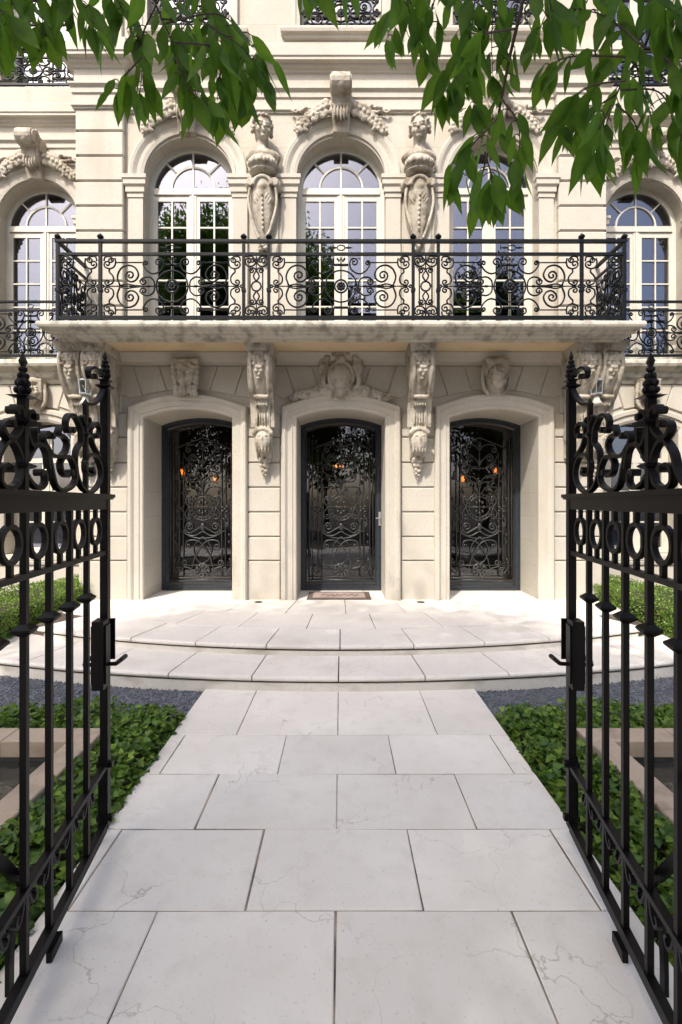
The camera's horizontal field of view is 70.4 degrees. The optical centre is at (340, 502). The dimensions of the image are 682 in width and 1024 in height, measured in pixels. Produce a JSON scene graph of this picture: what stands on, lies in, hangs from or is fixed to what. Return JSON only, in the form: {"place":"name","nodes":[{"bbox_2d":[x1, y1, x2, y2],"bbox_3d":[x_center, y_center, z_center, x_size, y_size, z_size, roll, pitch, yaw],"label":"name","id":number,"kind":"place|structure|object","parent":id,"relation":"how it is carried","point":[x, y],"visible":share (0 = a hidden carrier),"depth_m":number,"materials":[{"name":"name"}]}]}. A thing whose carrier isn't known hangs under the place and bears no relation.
{"place":"outdoors","nodes":[
{"label":"outdoors","id":0,"kind":"place"},
{"bbox_2d":[0,727,670,955],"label":"ground","id":1,"kind":"structure","parent":0,"point":[139,755],"depth_m":2.60,"materials":[{"name":"soil"}]},
{"bbox_2d":[0,574,90,639],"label":"box hedge","id":2,"kind":"object","parent":1,"relation":"on","point":[9,610],"visible":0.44,"depth_m":6.06,"materials":[{"name":"green plant"}]},
{"bbox_2d":[0,728,99,852],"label":"garden basin","id":3,"kind":"object","parent":1,"relation":"on","point":[9,772],"visible":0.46,"depth_m":3.09,"materials":[{"name":"beige stone"}]},
{"bbox_2d":[0,695,185,982],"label":"ivy","id":4,"kind":"object","parent":1,"relation":"on","point":[122,720],"visible":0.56,"depth_m":2.92,"materials":[{"name":"green plant"}]},
{"bbox_2d":[0,676,201,726],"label":"gravel bed","id":5,"kind":"object","parent":1,"relation":"on","point":[180,693],"depth_m":4.18,"materials":[{"name":"grey gravel"}]},
{"bbox_2d":[0,0,291,147],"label":"ash tree","id":6,"kind":"object","parent":1,"relation":"on","point":[236,85],"visible":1,"depth_m":1.29,"materials":[{"name":"green plant"}]},
{"bbox_2d":[0,616,672,691],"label":"entrance steps","id":7,"kind":"structure","parent":1,"relation":"on","point":[197,658],"depth_m":4.74,"materials":[{"name":"white stone"}]},
{"bbox_2d":[34,590,642,644],"bbox_3d":[0.000,1.586,6.520,7.320,0.328,3.360,0,0,0],"label":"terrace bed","id":8,"kind":"object","parent":1,"relation":"on","point":[63,618],"visible":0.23,"depth_m":5.78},
{"bbox_2d":[54,580,620,628],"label":"terrace","id":9,"kind":"structure","parent":8,"relation":"on","point":[222,608],"depth_m":6.33,"materials":[{"name":"white stone"}]},
{"bbox_2d":[307,592,370,599],"bbox_3d":[-0.030,1.399,7.300,0.940,0.027,0.560,0,0,0],"label":"doormat","id":10,"kind":"object","parent":9,"relation":"on","point":[338,596],"visible":1,"depth_m":7.19,"materials":[{"name":"beige fabric"}]},
{"bbox_2d":[0,0,681,600],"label":"mansion","id":11,"kind":"structure","parent":1,"relation":"on","point":[278,298],"depth_m":7.04,"materials":[{"name":"stone"}]},
{"bbox_2d":[6,189,75,358],"bbox_3d":[-5.050,-3.875,8.298,1.440,3.050,0.084,0,0,0],"label":"window","id":12,"kind":"structure","parent":11,"relation":"in","point":[46,233],"depth_m":8.28,"materials":[{"name":"beige paint"}]},
{"bbox_2d":[14,424,70,552],"bbox_3d":[-5.050,-0.290,8.319,1.190,2.300,0.062,0,0,0],"label":"window","id":13,"kind":"structure","parent":11,"relation":"in","point":[34,460],"depth_m":8.30,"materials":[{"name":"beige paint"}]},
{"bbox_2d":[12,0,72,86],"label":"window","id":14,"kind":"structure","parent":11,"relation":"in","point":[16,14],"depth_m":8.30,"materials":[{"name":"beige paint"}]},
{"bbox_2d":[78,378,91,404],"bbox_3d":[-3.500,-1.573,6.620,0.210,0.475,0.182,0,0,0],"label":"hanging lantern","id":15,"kind":"object","parent":11,"relation":"hanging from","point":[85,395],"visible":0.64,"depth_m":6.57,"materials":[{"name":"silver metal"}]},
{"bbox_2d":[180,468,185,478],"bbox_3d":[-3.170,-0.575,9.719,0.110,0.210,0.142,0,0,0],"label":"wall lamp","id":16,"kind":"object","parent":11,"relation":"attached to","point":[181,470],"visible":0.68,"depth_m":9.70,"materials":[{"name":"orange glass"}]},
{"bbox_2d":[153,0,228,24],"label":"window","id":17,"kind":"structure","parent":11,"relation":"in","point":[227,5],"depth_m":7.28,"materials":[{"name":"beige paint"}]},
{"bbox_2d":[150,147,232,320],"bbox_3d":[-2.226,-3.860,7.298,1.380,3.020,0.084,0,0,0],"label":"window","id":18,"kind":"structure","parent":11,"relation":"in","point":[193,196],"depth_m":7.28,"materials":[{"name":"beige paint"}]},
{"bbox_2d":[162,418,231,589],"bbox_3d":[-2.226,0.017,7.788,1.320,2.785,0.105,0,0,0],"label":"door","id":19,"kind":"structure","parent":11,"relation":"in","point":[166,585],"depth_m":7.77,"materials":[{"name":"black metal"}]},
{"bbox_2d":[333,429,343,467],"bbox_3d":[-0.050,-1.015,9.100,0.220,0.730,0.196,0,0,0],"label":"ceiling lamp","id":20,"kind":"object","parent":11,"relation":"hanging from","point":[335,466],"visible":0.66,"depth_m":9.09,"materials":[{"name":"brown metal"}]},
{"bbox_2d":[298,147,383,320],"bbox_3d":[0.000,-3.860,7.298,1.380,3.020,0.084,0,0,0],"label":"window","id":21,"kind":"structure","parent":11,"relation":"in","point":[340,197],"depth_m":7.28,"materials":[{"name":"beige paint"}]},
{"bbox_2d":[301,0,380,24],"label":"window","id":22,"kind":"structure","parent":11,"relation":"in","point":[378,6],"depth_m":7.27,"materials":[{"name":"beige paint"}]},
{"bbox_2d":[301,418,380,589],"bbox_3d":[0.000,0.017,7.748,1.320,2.785,0.183,0,0,0],"label":"door","id":23,"kind":"structure","parent":11,"relation":"in","point":[305,585],"depth_m":7.77,"materials":[{"name":"black metal"}]},
{"bbox_2d":[461,475,464,485],"bbox_3d":[2.440,-0.435,9.719,0.110,0.210,0.142,0,0,0],"label":"wall lamp","id":24,"kind":"object","parent":11,"relation":"attached to","point":[462,480],"visible":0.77,"depth_m":9.67,"materials":[{"name":"orange glass"}]},
{"bbox_2d":[450,418,519,589],"bbox_3d":[2.226,0.017,7.788,1.320,2.785,0.105,0,0,0],"label":"door","id":25,"kind":"structure","parent":11,"relation":"in","point":[515,585],"depth_m":7.77,"materials":[{"name":"black metal"}]},
{"bbox_2d":[449,147,531,320],"bbox_3d":[2.226,-3.860,7.298,1.380,3.020,0.084,0,0,0],"label":"window","id":26,"kind":"structure","parent":11,"relation":"in","point":[488,232],"depth_m":7.28,"materials":[{"name":"beige paint"}]},
{"bbox_2d":[453,1,528,24],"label":"window","id":27,"kind":"structure","parent":11,"relation":"in","point":[454,18],"depth_m":7.28,"materials":[{"name":"beige paint"}]},
{"bbox_2d":[590,378,603,405],"bbox_3d":[3.500,-1.573,6.620,0.210,0.475,0.182,0,0,0],"label":"hanging lantern","id":28,"kind":"object","parent":11,"relation":"hanging from","point":[596,401],"visible":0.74,"depth_m":6.58,"materials":[{"name":"silver metal"}]},
{"bbox_2d":[609,0,668,86],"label":"window","id":29,"kind":"structure","parent":11,"relation":"in","point":[632,4],"depth_m":8.30,"materials":[{"name":"beige paint"}]},
{"bbox_2d":[606,189,675,358],"bbox_3d":[5.050,-3.875,8.298,1.440,3.050,0.084,0,0,0],"label":"window","id":30,"kind":"structure","parent":11,"relation":"in","point":[635,233],"depth_m":8.28,"materials":[{"name":"beige paint"}]},
{"bbox_2d":[615,424,667,552],"bbox_3d":[5.050,-0.290,8.319,1.190,2.300,0.062,0,0,0],"label":"window","id":31,"kind":"structure","parent":11,"relation":"in","point":[636,460],"depth_m":8.30,"materials":[{"name":"beige paint"}]},
{"bbox_2d":[298,0,681,239],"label":"ash tree","id":32,"kind":"object","parent":1,"relation":"on","point":[563,26],"visible":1,"depth_m":1.29,"materials":[{"name":"green plant"}]},
{"bbox_2d":[478,677,672,726],"bbox_3d":[3.095,1.764,4.650,3.810,0.172,1.900,0,0,0],"label":"gravel bed","id":33,"kind":"object","parent":1,"relation":"on","point":[641,698],"visible":0.12,"depth_m":4.18,"materials":[{"name":"grey gravel"}]},
{"bbox_2d":[495,695,672,966],"bbox_3d":[2.873,1.609,2.287,3.509,0.200,3.254,0,0,0],"label":"ivy","id":34,"kind":"object","parent":1,"relation":"on","point":[537,718],"visible":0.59,"depth_m":2.93,"materials":[{"name":"green plant"}]},
{"bbox_2d":[576,728,672,825],"bbox_3d":[2.665,1.857,1.980,2.070,0.585,2.760,0,0,0],"label":"garden basin","id":35,"kind":"object","parent":1,"relation":"on","point":[663,769],"visible":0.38,"depth_m":3.11,"materials":[{"name":"beige stone"}]},
{"bbox_2d":[593,574,672,637],"bbox_3d":[4.413,1.404,6.254,1.617,0.592,3.347,0,0,0],"label":"box hedge","id":36,"kind":"object","parent":1,"relation":"on","point":[663,609],"visible":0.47,"depth_m":6.13,"materials":[{"name":"green plant"}]},
{"bbox_2d":[0,689,672,1023],"bbox_3d":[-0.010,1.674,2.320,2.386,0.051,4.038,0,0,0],"label":"path","id":37,"kind":"structure","parent":0,"point":[454,951],"depth_m":2.07,"materials":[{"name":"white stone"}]},
{"bbox_2d":[0,351,127,1023],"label":"iron gate","id":38,"kind":"structure","parent":37,"relation":"on","point":[25,439],"depth_m":1.77,"materials":[{"name":"black metal"}]},
{"bbox_2d":[549,351,681,1023],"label":"iron gate","id":39,"kind":"structure","parent":37,"relation":"on","point":[648,439],"depth_m":1.75,"materials":[{"name":"black metal"}]}
]}

